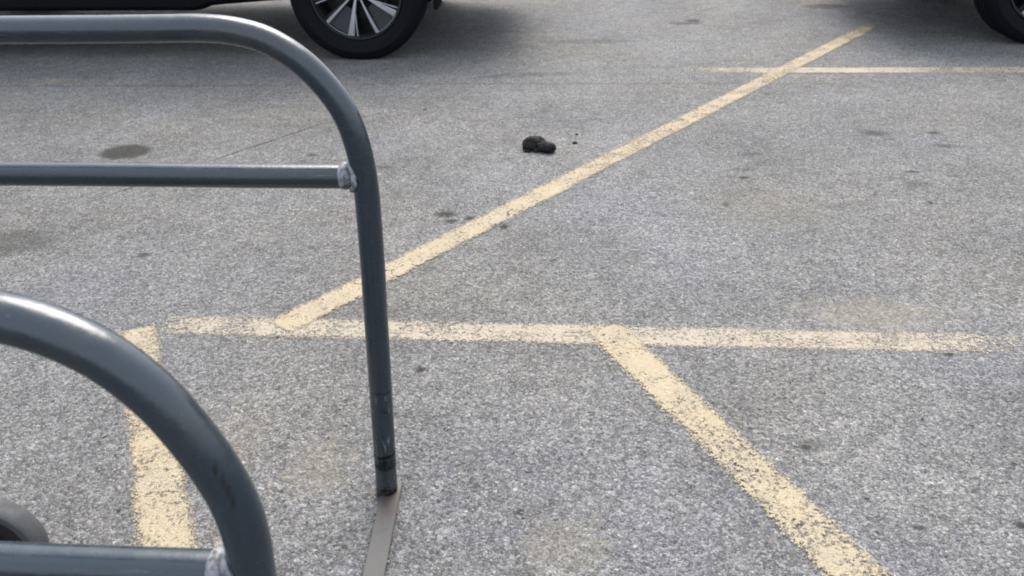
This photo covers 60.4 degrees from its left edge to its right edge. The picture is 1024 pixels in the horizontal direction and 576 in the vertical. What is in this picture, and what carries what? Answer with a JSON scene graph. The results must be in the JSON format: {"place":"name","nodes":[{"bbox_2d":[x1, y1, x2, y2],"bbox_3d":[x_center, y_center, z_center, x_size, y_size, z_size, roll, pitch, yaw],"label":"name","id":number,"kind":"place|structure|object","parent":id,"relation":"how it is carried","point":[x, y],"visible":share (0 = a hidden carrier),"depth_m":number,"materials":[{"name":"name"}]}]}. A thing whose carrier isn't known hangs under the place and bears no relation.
{"place":"outdoors","nodes":[
{"label":"outdoors","id":0,"kind":"place"},
{"bbox_2d":[0,0,1023,575],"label":"asphalt ground","id":1,"kind":"structure","parent":0,"point":[798,146],"depth_m":2.50,"materials":[{"name":"grey asphalt"}]},
{"bbox_2d":[0,498,48,542],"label":"wheel","id":2,"kind":"object","parent":1,"relation":"on","point":[18,523],"visible":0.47,"depth_m":1.46,"materials":[{"name":"grey rubber"}]},
{"bbox_2d":[23,79,117,82],"bbox_3d":[-2.222,-1.063,4.525,0.661,0.001,0.097,1,28,4],"label":"parking line","id":3,"kind":"object","parent":1,"relation":"on","point":[68,79],"visible":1,"depth_m":4.53,"materials":[{"name":"yellow paint"}]},
{"bbox_2d":[118,324,202,547],"bbox_3d":[-0.691,0.395,1.728,0.114,0.001,1.381,-13,30,-21],"label":"parking line","id":4,"kind":"object","parent":1,"relation":"on","point":[182,534],"visible":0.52,"depth_m":1.73,"materials":[{"name":"yellow paint"}]},
{"bbox_2d":[0,14,402,575],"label":"cart corral","id":5,"kind":"object","parent":1,"relation":"on","point":[159,401],"visible":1,"depth_m":1.29,"materials":[{"name":"grey metal"}]},
{"bbox_2d":[0,0,441,58],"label":"parked car","id":6,"kind":"object","parent":1,"relation":"on","point":[361,29],"visible":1,"depth_m":4.76,"materials":[{"name":"black metal"}]},
{"bbox_2d":[521,135,556,153],"bbox_3d":[0.107,-0.561,3.438,0.151,0.068,0.087,7,29,15],"label":"dark clump","id":7,"kind":"object","parent":1,"relation":"on","point":[536,144],"visible":1,"depth_m":3.43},
{"bbox_2d":[268,17,884,331],"bbox_3d":[0.979,-0.861,4.012,0.111,0.001,5.085,20,34,34],"label":"parking line","id":8,"kind":"object","parent":1,"relation":"on","point":[329,302],"visible":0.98,"depth_m":2.96,"materials":[{"name":"yellow paint"}]},
{"bbox_2d":[159,315,1023,353],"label":"parking line","id":9,"kind":"object","parent":1,"relation":"on","point":[699,340],"visible":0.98,"depth_m":2.21,"materials":[{"name":"paint"}]},
{"bbox_2d":[585,323,894,575],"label":"parking line","id":10,"kind":"object","parent":1,"relation":"on","point":[647,363],"visible":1,"depth_m":1.78,"materials":[{"name":"yellow paint"}]},
{"bbox_2d":[685,67,1023,72],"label":"parking line","id":11,"kind":"object","parent":1,"relation":"on","point":[855,70],"visible":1,"depth_m":4.42,"materials":[{"name":"paint"}]},
{"bbox_2d":[973,0,1023,42],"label":"parked car","id":12,"kind":"object","parent":1,"relation":"on","point":[1004,18],"visible":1,"depth_m":4.78,"materials":[{"name":"grey rubber"}]},
{"bbox_2d":[80,97,1022,574],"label":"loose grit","id":13,"kind":"object","parent":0,"point":[534,409],"visible":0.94,"depth_m":1.90,"materials":[{"name":"grey gravel"}]}
]}

